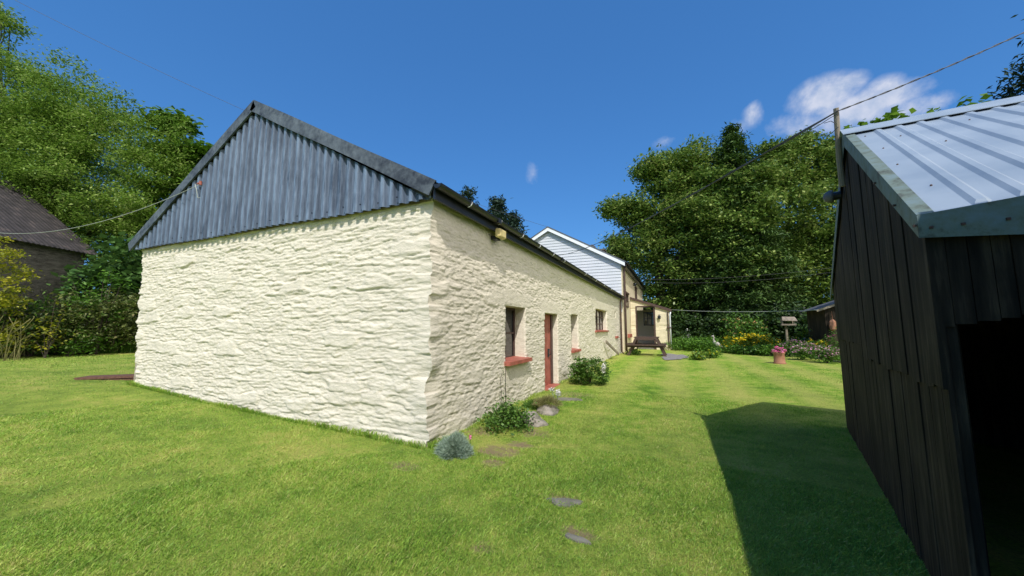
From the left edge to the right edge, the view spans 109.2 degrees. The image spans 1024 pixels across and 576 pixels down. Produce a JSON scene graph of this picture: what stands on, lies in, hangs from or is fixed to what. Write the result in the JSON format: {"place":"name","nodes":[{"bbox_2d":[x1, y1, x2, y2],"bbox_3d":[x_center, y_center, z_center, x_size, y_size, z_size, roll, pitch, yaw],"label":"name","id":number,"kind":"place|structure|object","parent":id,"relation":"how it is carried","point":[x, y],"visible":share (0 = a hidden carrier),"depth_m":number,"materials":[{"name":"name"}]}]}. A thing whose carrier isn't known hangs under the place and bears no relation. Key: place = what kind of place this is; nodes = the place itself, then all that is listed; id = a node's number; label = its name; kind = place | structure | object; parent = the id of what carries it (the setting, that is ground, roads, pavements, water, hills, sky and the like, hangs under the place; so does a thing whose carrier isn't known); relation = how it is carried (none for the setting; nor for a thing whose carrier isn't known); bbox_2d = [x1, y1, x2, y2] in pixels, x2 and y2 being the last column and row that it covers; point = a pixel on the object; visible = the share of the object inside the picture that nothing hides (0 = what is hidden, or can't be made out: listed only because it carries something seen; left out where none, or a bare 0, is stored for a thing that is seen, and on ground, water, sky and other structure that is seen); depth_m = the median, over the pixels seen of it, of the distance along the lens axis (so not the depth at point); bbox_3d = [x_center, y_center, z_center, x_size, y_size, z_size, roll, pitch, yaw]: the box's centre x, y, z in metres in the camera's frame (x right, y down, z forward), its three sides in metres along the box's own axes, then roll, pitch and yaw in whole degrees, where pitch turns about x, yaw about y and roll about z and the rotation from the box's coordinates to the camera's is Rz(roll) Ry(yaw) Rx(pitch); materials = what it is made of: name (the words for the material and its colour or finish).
{"place":"outdoors","nodes":[
{"label":"outdoors","id":0,"kind":"place"},
{"bbox_2d":[0,338,136,356],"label":"long grass","id":1,"kind":"structure","parent":0,"point":[130,347],"depth_m":13.46,"materials":[{"name":"green plant"}]},
{"bbox_2d":[0,337,1023,575],"bbox_3d":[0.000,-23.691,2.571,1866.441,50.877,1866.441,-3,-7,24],"label":"ground","id":2,"kind":"structure","parent":0,"point":[1000,471],"depth_m":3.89,"materials":[{"name":"green plant"}]},
{"bbox_2d":[0,1,42,96],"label":"ash tree","id":3,"kind":"object","parent":2,"relation":"on","point":[6,22],"visible":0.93,"depth_m":23.35,"materials":[{"name":"green plant"}]},
{"bbox_2d":[0,316,51,360],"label":"straw grass clump","id":4,"kind":"object","parent":2,"relation":"on","point":[6,355],"visible":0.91,"depth_m":10.73,"materials":[{"name":"plant"}]},
{"bbox_2d":[0,284,56,340],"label":"bramble bush","id":5,"kind":"object","parent":2,"relation":"on","point":[25,312],"visible":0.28,"depth_m":11.61,"materials":[{"name":"green plant"}]},
{"bbox_2d":[0,301,62,356],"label":"dark bush","id":6,"kind":"object","parent":2,"relation":"on","point":[34,311],"visible":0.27,"depth_m":11.66,"materials":[{"name":"green plant"}]},
{"bbox_2d":[0,291,79,356],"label":"hedge bush","id":7,"kind":"object","parent":2,"relation":"on","point":[35,309],"visible":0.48,"depth_m":11.84,"materials":[{"name":"green plant"}]},
{"bbox_2d":[0,309,83,356],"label":"dark bush","id":8,"kind":"object","parent":2,"relation":"on","point":[30,347],"visible":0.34,"depth_m":11.82,"materials":[{"name":"green plant"}]},
{"bbox_2d":[10,293,76,357],"bbox_3d":[-14.814,1.211,11.580,1.060,2.089,1.213,-3,-7,24],"label":"yellow sapling","id":9,"kind":"object","parent":2,"relation":"on","point":[47,347],"visible":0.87,"depth_m":11.60,"materials":[{"name":"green plant"}]},
{"bbox_2d":[0,180,96,337],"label":"stone outbuilding","id":10,"kind":"structure","parent":2,"relation":"on","point":[55,251],"depth_m":14.17,"materials":[{"name":"stone"}]},
{"bbox_2d":[0,297,108,354],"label":"bramble bush","id":11,"kind":"object","parent":2,"relation":"on","point":[64,329],"visible":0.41,"depth_m":12.48,"materials":[{"name":"green plant"}]},
{"bbox_2d":[33,319,102,356],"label":"hedge bush","id":12,"kind":"object","parent":2,"relation":"on","point":[68,352],"visible":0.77,"depth_m":12.36,"materials":[{"name":"green plant"}]},
{"bbox_2d":[31,287,136,353],"bbox_3d":[-15.299,1.154,13.117,2.993,2.539,3.104,-1,-6,9],"label":"bramble bush","id":13,"kind":"object","parent":2,"relation":"on","point":[76,321],"visible":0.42,"depth_m":12.72,"materials":[{"name":"green plant"}]},
{"bbox_2d":[47,231,142,336],"bbox_3d":[-16.153,0.251,15.088,3.894,5.156,4.172,-3,-7,24],"label":"vine","id":14,"kind":"object","parent":2,"relation":"on","point":[130,272],"visible":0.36,"depth_m":14.44,"materials":[{"name":"green plant"}]},
{"bbox_2d":[53,263,140,355],"bbox_3d":[-14.804,0.819,13.120,2.169,3.372,2.281,-3,-7,24],"label":"hedge bush","id":15,"kind":"object","parent":2,"relation":"on","point":[97,342],"visible":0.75,"depth_m":13.03,"materials":[{"name":"green plant"}]},
{"bbox_2d":[0,38,200,279],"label":"willow tree","id":16,"kind":"object","parent":2,"relation":"on","point":[59,141],"visible":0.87,"depth_m":16.41,"materials":[{"name":"green plant"}]},
{"bbox_2d":[62,291,139,352],"bbox_3d":[-14.690,1.365,13.748,3.479,2.578,2.857,-3,-7,24],"label":"bramble bush","id":17,"kind":"object","parent":2,"relation":"on","point":[127,302],"visible":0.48,"depth_m":13.36,"materials":[{"name":"green plant"}]},
{"bbox_2d":[74,374,133,379],"bbox_3d":[-9.243,2.103,8.492,1.326,0.140,0.482,1,-6,-13],"label":"board stack","id":18,"kind":"object","parent":2,"relation":"on","point":[120,377],"visible":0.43,"depth_m":8.36,"materials":[{"name":"brown wood"}]},
{"bbox_2d":[89,287,139,351],"bbox_3d":[-14.861,1.269,14.069,2.124,2.710,2.203,0,-6,-1],"label":"bramble bush","id":19,"kind":"object","parent":2,"relation":"on","point":[121,316],"visible":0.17,"depth_m":13.75,"materials":[{"name":"green plant"}]},
{"bbox_2d":[80,103,212,259],"bbox_3d":[-17.372,-2.969,18.713,5.665,12.429,5.113,2,-6,-15],"label":"sycamore tree","id":20,"kind":"object","parent":2,"relation":"on","point":[197,150],"visible":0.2,"depth_m":17.93,"materials":[{"name":"green plant"}]},
{"bbox_2d":[128,100,625,447],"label":"barn","id":21,"kind":"structure","parent":2,"relation":"on","point":[294,267],"depth_m":6.21,"materials":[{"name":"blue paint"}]},
{"bbox_2d":[6,185,197,233],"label":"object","id":22,"kind":"object","parent":21,"relation":"attached to","point":[104,220],"visible":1,"depth_m":8.06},
{"bbox_2d":[491,228,505,241],"bbox_3d":[-0.254,-0.978,6.711,0.215,0.193,0.293,-3,-7,24],"label":"alarm box","id":23,"kind":"object","parent":21,"relation":"attached to","point":[500,233],"visible":1,"depth_m":6.63,"materials":[{"name":"plastic"}]},
{"bbox_2d":[505,307,514,357],"bbox_3d":[-0.166,0.956,7.699,0.050,1.140,1.090,-3,-7,24],"label":"window","id":24,"kind":"structure","parent":21,"relation":"in","point":[510,312],"depth_m":7.99,"materials":[{"name":"brown paint"}]},
{"bbox_2d":[544,314,550,385],"bbox_3d":[0.921,1.695,9.782,0.126,1.980,1.137,-3,-7,24],"label":"door","id":25,"kind":"structure","parent":21,"relation":"in","point":[547,381],"depth_m":9.95,"materials":[{"name":"red paint"}]},
{"bbox_2d":[595,310,602,329],"bbox_3d":[3.900,1.490,16.748,0.050,0.990,3.000,-3,-7,24],"label":"window","id":26,"kind":"structure","parent":21,"relation":"in","point":[599,314],"depth_m":17.33,"materials":[{"name":"brown paint"}]},
{"bbox_2d":[70,212,827,324],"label":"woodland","id":27,"kind":"object","parent":2,"relation":"on","point":[627,261],"visible":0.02,"depth_m":73.18,"materials":[{"name":"green plant"}]},
{"bbox_2d":[434,429,474,460],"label":"lavender bush","id":28,"kind":"object","parent":2,"relation":"on","point":[452,445],"visible":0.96,"depth_m":4.46,"materials":[{"name":"green plant"}]},
{"bbox_2d":[460,184,479,205],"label":"spruce tree","id":29,"kind":"object","parent":2,"relation":"on","point":[468,193],"visible":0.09,"depth_m":59.43,"materials":[{"name":"green plant"}]},
{"bbox_2d":[486,194,515,225],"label":"spruce tree","id":30,"kind":"object","parent":2,"relation":"on","point":[498,204],"visible":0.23,"depth_m":58.85,"materials":[{"name":"green plant"}]},
{"bbox_2d":[496,367,509,401],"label":"climbing rose","id":31,"kind":"object","parent":2,"relation":"on","point":[505,385],"visible":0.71,"depth_m":6.75,"materials":[{"name":"green plant"}]},
{"bbox_2d":[475,396,539,437],"bbox_3d":[-0.051,2.000,5.712,0.956,0.568,1.021,-1,-6,10],"label":"rose bush","id":32,"kind":"object","parent":2,"relation":"on","point":[505,418],"visible":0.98,"depth_m":5.63,"materials":[{"name":"green plant"}]},
{"bbox_2d":[508,210,529,235],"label":"spruce tree","id":33,"kind":"object","parent":2,"relation":"on","point":[517,221],"visible":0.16,"depth_m":61.05,"materials":[{"name":"green plant"}]},
{"bbox_2d":[521,397,546,409],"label":"creeping plant","id":34,"kind":"object","parent":2,"relation":"on","point":[530,404],"visible":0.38,"depth_m":7.14,"materials":[{"name":"green plant"}]},
{"bbox_2d":[522,411,548,426],"bbox_3d":[0.361,2.253,6.039,0.568,0.383,0.511,20,-7,-2],"label":"rock","id":35,"kind":"object","parent":2,"relation":"on","point":[537,418],"visible":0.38,"depth_m":5.86,"materials":[{"name":"grey stone"}]},
{"bbox_2d":[536,404,558,415],"bbox_3d":[0.663,2.327,6.813,0.421,0.294,0.512,-3,-7,24],"label":"rock","id":36,"kind":"object","parent":2,"relation":"on","point":[551,411],"visible":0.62,"depth_m":6.66,"materials":[{"name":"grey stone"}]},
{"bbox_2d":[533,393,563,409],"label":"heather clump","id":37,"kind":"object","parent":36,"relation":"on","point":[549,400],"visible":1,"depth_m":6.85,"materials":[{"name":"plant"}]},
{"bbox_2d":[550,387,560,407],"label":"white flowers","id":38,"kind":"object","parent":2,"relation":"on","point":[558,392],"visible":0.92,"depth_m":6.99,"materials":[{"name":"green plant"}]},
{"bbox_2d":[545,498,582,507],"bbox_3d":[0.471,1.962,3.310,0.358,0.050,0.156,-1,-6,12],"label":"stepping stone","id":39,"kind":"object","parent":2,"relation":"on","point":[569,501],"visible":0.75,"depth_m":3.30,"materials":[{"name":"grey stone"}]},
{"bbox_2d":[555,397,582,400],"bbox_3d":[1.236,2.465,8.026,0.647,0.050,0.370,-1,-6,7],"label":"stepping stone","id":40,"kind":"object","parent":2,"relation":"on","point":[568,399],"visible":0.66,"depth_m":7.95,"materials":[{"name":"grey stone"}]},
{"bbox_2d":[565,532,590,544],"bbox_3d":[0.493,1.903,2.736,0.226,0.050,0.076,-4,-8,35],"label":"stepping stone","id":41,"kind":"object","parent":2,"relation":"on","point":[575,538],"visible":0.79,"depth_m":2.73,"materials":[{"name":"grey stone"}]},
{"bbox_2d":[531,226,645,351],"bbox_3d":[6.116,0.623,33.276,10.623,9.940,17.430,-3,-7,24],"label":"farmhouse","id":42,"kind":"object","parent":2,"relation":"on","point":[618,275],"visible":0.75,"depth_m":24.87,"materials":[{"name":"white wood"}]},
{"bbox_2d":[15,0,546,226],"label":"overhead wire","id":43,"kind":"object","parent":42,"relation":"attached to","point":[192,86],"visible":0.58,"depth_m":18.93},
{"bbox_2d":[626,294,628,307],"bbox_3d":[8.024,0.892,25.372,0.050,0.900,1.600,-3,-7,24],"label":"window","id":44,"kind":"structure","parent":42,"relation":"in","point":[627,296],"depth_m":25.64,"materials":[{"name":"brown paint"}]},
{"bbox_2d":[640,268,826,279],"bbox_3d":[20.435,-1.324,32.507,17.104,0.781,0.018,-2,-6,17],"label":"service wire","id":45,"kind":"object","parent":42,"relation":"attached to","point":[711,278],"visible":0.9,"depth_m":33.26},
{"bbox_2d":[647,272,829,282],"bbox_3d":[20.671,-0.943,33.021,16.999,0.729,0.018,-2,-7,21],"label":"service wire","id":46,"kind":"object","parent":42,"relation":"attached to","point":[751,280],"visible":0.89,"depth_m":32.62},
{"bbox_2d":[568,355,610,385],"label":"hydrangea bush","id":47,"kind":"object","parent":2,"relation":"on","point":[584,372],"visible":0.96,"depth_m":10.06,"materials":[{"name":"green plant"}]},
{"bbox_2d":[605,340,618,354],"bbox_3d":[4.905,2.929,17.730,0.050,0.845,2.417,-3,-7,29],"label":"leaning plank","id":48,"kind":"object","parent":2,"relation":"on","point":[611,347],"visible":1,"depth_m":17.60,"materials":[{"name":"brown wood"}]},
{"bbox_2d":[629,347,640,354],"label":"plant","id":49,"kind":"object","parent":2,"relation":"on","point":[635,351],"visible":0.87,"depth_m":20.82,"materials":[{"name":"green plant"}]},
{"bbox_2d":[627,336,666,356],"bbox_3d":[7.717,3.342,20.804,2.100,1.097,1.830,-3,-7,24],"label":"picnic table","id":50,"kind":"object","parent":2,"relation":"on","point":[660,345],"visible":0.96,"depth_m":20.34,"materials":[{"name":"brown wood"}]},
{"bbox_2d":[630,297,671,349],"bbox_3d":[10.751,2.837,27.906,2.830,4.180,3.400,-3,-7,24],"label":"porch","id":51,"kind":"object","parent":2,"relation":"on","point":[647,323],"visible":0.83,"depth_m":26.90,"materials":[{"name":"beige paint"}]},
{"bbox_2d":[643,312,653,325],"bbox_3d":[11.260,2.484,29.385,1.200,1.100,0.050,-3,-7,24],"label":"window","id":52,"kind":"structure","parent":51,"relation":"in","point":[648,317],"depth_m":29.47,"materials":[{"name":"black glass"}]},
{"bbox_2d":[682,310,807,311],"bbox_3d":[13.780,1.360,22.620,0.022,0.367,8.291,4,-8,-36],"label":"washing line","id":53,"kind":"object","parent":51,"relation":"attached to","point":[751,311],"visible":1,"depth_m":21.66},
{"bbox_2d":[682,329,694,338],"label":"purple plant","id":54,"kind":"object","parent":2,"relation":"on","point":[688,337],"visible":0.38,"depth_m":29.05,"materials":[{"name":"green plant"}]},
{"bbox_2d":[671,309,716,337],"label":"dark bush","id":55,"kind":"object","parent":2,"relation":"on","point":[678,328],"visible":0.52,"depth_m":34.85,"materials":[{"name":"green plant"}]},
{"bbox_2d":[591,132,797,319],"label":"beech tree","id":56,"kind":"object","parent":2,"relation":"on","point":[680,227],"visible":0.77,"depth_m":40.01,"materials":[{"name":"green plant"}]},
{"bbox_2d":[664,333,727,351],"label":"weeds","id":57,"kind":"object","parent":2,"relation":"on","point":[691,343],"visible":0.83,"depth_m":25.20,"materials":[{"name":"green plant"}]},
{"bbox_2d":[687,348,709,359],"bbox_3d":[9.224,3.385,18.036,1.237,0.771,1.079,5,-8,-36],"label":"lady mantle","id":58,"kind":"object","parent":2,"relation":"on","point":[699,356],"visible":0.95,"depth_m":18.04,"materials":[{"name":"green plant"}]},
{"bbox_2d":[677,301,735,337],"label":"dark bush","id":59,"kind":"object","parent":2,"relation":"on","point":[702,315],"visible":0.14,"depth_m":36.06,"materials":[{"name":"green plant"}]},
{"bbox_2d":[698,347,722,357],"bbox_3d":[10.448,3.503,19.175,1.346,0.737,1.144,1,-6,-10],"label":"lady mantle","id":60,"kind":"object","parent":2,"relation":"on","point":[711,353],"visible":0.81,"depth_m":19.02,"materials":[{"name":"green plant"}]},
{"bbox_2d":[711,335,722,350],"bbox_3d":[13.787,3.704,24.399,0.656,1.100,0.410,1,-6,-6],"label":"bird statue","id":61,"kind":"object","parent":2,"relation":"on","point":[717,343],"visible":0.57,"depth_m":24.36,"materials":[{"name":"white stone"}]},
{"bbox_2d":[715,343,736,353],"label":"green perennial","id":62,"kind":"object","parent":2,"relation":"on","point":[725,349],"visible":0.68,"depth_m":22.70,"materials":[{"name":"green plant"}]},
{"bbox_2d":[719,334,744,352],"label":"yellow flowers","id":63,"kind":"object","parent":2,"relation":"on","point":[730,341],"visible":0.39,"depth_m":23.04,"materials":[{"name":"green plant"}]},
{"bbox_2d":[717,311,770,341],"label":"rose bush","id":64,"kind":"object","parent":2,"relation":"on","point":[746,328],"visible":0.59,"depth_m":24.39,"materials":[{"name":"green plant"}]},
{"bbox_2d":[701,302,787,339],"bbox_3d":[21.591,3.570,34.001,7.498,4.510,7.611,-3,-7,24],"label":"dark bush","id":65,"kind":"object","parent":2,"relation":"on","point":[721,324],"visible":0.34,"depth_m":33.05,"materials":[{"name":"green plant"}]},
{"bbox_2d":[727,342,764,354],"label":"green perennial","id":66,"kind":"object","parent":2,"relation":"on","point":[741,349],"visible":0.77,"depth_m":21.60,"materials":[{"name":"green plant"}]},
{"bbox_2d":[676,122,824,325],"bbox_3d":[23.807,-5.986,38.489,13.049,24.001,12.489,-3,-7,24],"label":"cypress tree","id":67,"kind":"object","parent":2,"relation":"on","point":[735,148],"visible":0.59,"depth_m":35.40,"materials":[{"name":"green plant"}]},
{"bbox_2d":[733,331,770,352],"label":"yellow flowers","id":68,"kind":"object","parent":2,"relation":"on","point":[751,338],"visible":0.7,"depth_m":22.30,"materials":[{"name":"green plant"}]},
{"bbox_2d":[750,343,780,355],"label":"green perennial","id":69,"kind":"object","parent":2,"relation":"on","point":[765,349],"visible":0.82,"depth_m":20.54,"materials":[{"name":"green plant"}]},
{"bbox_2d":[732,296,804,341],"bbox_3d":[23.400,3.348,32.984,6.704,5.033,6.821,-5,-8,39],"label":"dark bush","id":70,"kind":"object","parent":2,"relation":"on","point":[775,304],"visible":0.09,"depth_m":32.15,"materials":[{"name":"green plant"}]},
{"bbox_2d":[759,333,787,352],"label":"yellow flowers","id":71,"kind":"object","parent":2,"relation":"on","point":[767,340],"visible":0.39,"depth_m":21.48,"materials":[{"name":"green plant"}]},
{"bbox_2d":[695,124,854,313],"bbox_3d":[32.274,-5.760,40.406,27.451,24.175,13.894,1,-6,-11],"label":"beech tree","id":72,"kind":"object","parent":2,"relation":"on","point":[786,169],"visible":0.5,"depth_m":37.81,"materials":[{"name":"green plant"}]},
{"bbox_2d":[772,352,786,363],"bbox_3d":[11.881,3.097,16.170,0.500,0.530,0.500,-3,-7,24],"label":"terracotta pot","id":73,"kind":"object","parent":2,"relation":"on","point":[779,357],"visible":0.91,"depth_m":16.01,"materials":[{"name":"orange ceramic"}]},
{"bbox_2d":[771,346,786,352],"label":"petunias","id":74,"kind":"object","parent":73,"relation":"in","point":[777,348],"visible":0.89,"depth_m":16.21,"materials":[{"name":"pink plant"}]},
{"bbox_2d":[758,301,813,342],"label":"dark bush","id":75,"kind":"object","parent":2,"relation":"on","point":[773,328],"visible":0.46,"depth_m":30.57,"materials":[{"name":"green plant"}]},
{"bbox_2d":[780,317,796,342],"bbox_3d":[19.502,3.197,25.603,0.910,2.368,0.720,-3,-7,24],"label":"bird table","id":76,"kind":"object","parent":2,"relation":"on","point":[792,319],"visible":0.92,"depth_m":25.58,"materials":[{"name":"grey wood"}]},
{"bbox_2d":[778,339,801,356],"bbox_3d":[15.283,3.296,20.055,1.399,1.050,1.233,-3,-7,24],"label":"pink mound","id":77,"kind":"object","parent":2,"relation":"on","point":[788,344],"visible":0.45,"depth_m":19.96,"materials":[{"name":"green plant"}]},
{"bbox_2d":[777,305,823,342],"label":"dark bush","id":78,"kind":"object","parent":2,"relation":"on","point":[800,322],"visible":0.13,"depth_m":28.93,"materials":[{"name":"green plant"}]},
{"bbox_2d":[789,328,814,353],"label":"white rose","id":79,"kind":"object","parent":2,"relation":"on","point":[805,340],"visible":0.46,"depth_m":21.47,"materials":[{"name":"green plant"}]},
{"bbox_2d":[787,340,822,359],"bbox_3d":[14.396,3.155,17.933,1.688,1.126,1.504,-3,-7,24],"label":"pink mound","id":80,"kind":"object","parent":2,"relation":"on","point":[798,348],"visible":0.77,"depth_m":17.84,"materials":[{"name":"green plant"}]},
{"bbox_2d":[788,306,826,340],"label":"dark bush","id":81,"kind":"object","parent":2,"relation":"on","point":[805,325],"visible":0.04,"depth_m":27.77,"materials":[{"name":"green plant"}]},
{"bbox_2d":[802,338,830,357],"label":"yellow flowers","id":82,"kind":"object","parent":2,"relation":"on","point":[819,343],"visible":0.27,"depth_m":19.22,"materials":[{"name":"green plant"}]},
{"bbox_2d":[799,300,839,356],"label":"summerhouse","id":83,"kind":"structure","parent":2,"relation":"on","point":[819,319],"depth_m":20.05,"materials":[{"name":"wood"}]},
{"bbox_2d":[829,311,836,330],"bbox_3d":[16.852,1.747,19.122,0.320,1.050,0.320,-3,-7,24],"label":"hanging basket","id":84,"kind":"object","parent":83,"relation":"hanging from","point":[832,323],"visible":0.9,"depth_m":19.03,"materials":[{"name":"ceramic"}]},
{"bbox_2d":[804,344,840,363],"bbox_3d":[14.218,3.018,16.488,1.303,0.931,1.471,3,-7,-28],"label":"pink mound","id":85,"kind":"object","parent":2,"relation":"on","point":[830,355],"visible":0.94,"depth_m":16.38,"materials":[{"name":"green plant"}]},
{"bbox_2d":[818,327,839,357],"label":"pink rose","id":86,"kind":"object","parent":2,"relation":"on","point":[829,340],"visible":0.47,"depth_m":18.20,"materials":[{"name":"green plant"}]},
{"bbox_2d":[833,93,991,147],"bbox_3d":[16.434,-2.169,14.514,6.060,11.246,1.982,0,-6,4],"label":"sycamore tree","id":87,"kind":"object","parent":2,"relation":"on","point":[892,114],"visible":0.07,"depth_m":14.72,"materials":[{"name":"green plant"}]},
{"bbox_2d":[830,95,1023,575],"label":"garden shed","id":88,"kind":"structure","parent":2,"relation":"on","point":[927,283],"depth_m":2.45,"materials":[{"name":"brown paint"}]},
{"bbox_2d":[823,190,840,202],"bbox_3d":[3.795,-1.085,4.316,0.160,0.149,0.149,-5,-8,37],"label":"bulkhead lamp","id":89,"kind":"object","parent":88,"relation":"attached to","point":[830,196],"visible":1,"depth_m":4.28,"materials":[{"name":"black plastic"}]},
{"bbox_2d":[833,107,845,186],"bbox_3d":[3.553,-1.525,3.955,0.061,0.826,0.245,-6,-8,42],"label":"cable pole","id":90,"kind":"object","parent":88,"relation":"attached to","point":[840,166],"visible":0.94,"depth_m":3.95,"materials":[{"name":"grey wood"}]},
{"bbox_2d":[563,110,837,254],"bbox_3d":[3.302,-2.094,14.758,0.030,2.760,21.591,0,-6,-1],"label":"overhead cable","id":91,"kind":"object","parent":90,"relation":"attached to","point":[787,140],"visible":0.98,"depth_m":5.44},
{"bbox_2d":[800,113,837,136],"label":"cable loops","id":92,"kind":"object","parent":90,"relation":"hanging from","point":[820,124],"visible":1,"depth_m":4.05,"materials":[{"name":"black rubber"}]},
{"bbox_2d":[838,32,1023,110],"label":"overhead cable","id":93,"kind":"object","parent":90,"relation":"attached to","point":[933,72],"visible":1,"depth_m":3.73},
{"bbox_2d":[985,14,1023,99],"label":"spruce tree","id":94,"kind":"object","parent":2,"relation":"on","point":[1009,93],"visible":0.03,"depth_m":20.31,"materials":[{"name":"green plant"}]},
{"bbox_2d":[0,0,1023,299],"label":"sky","id":95,"kind":"structure","parent":0,"point":[545,106],"materials":[{"name":"blue"}]},
{"bbox_2d":[661,353,687,359],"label":"path","id":96,"kind":"structure","parent":0,"point":[672,356],"depth_m":19.78,"materials":[{"name":"grey stone"}]}
]}

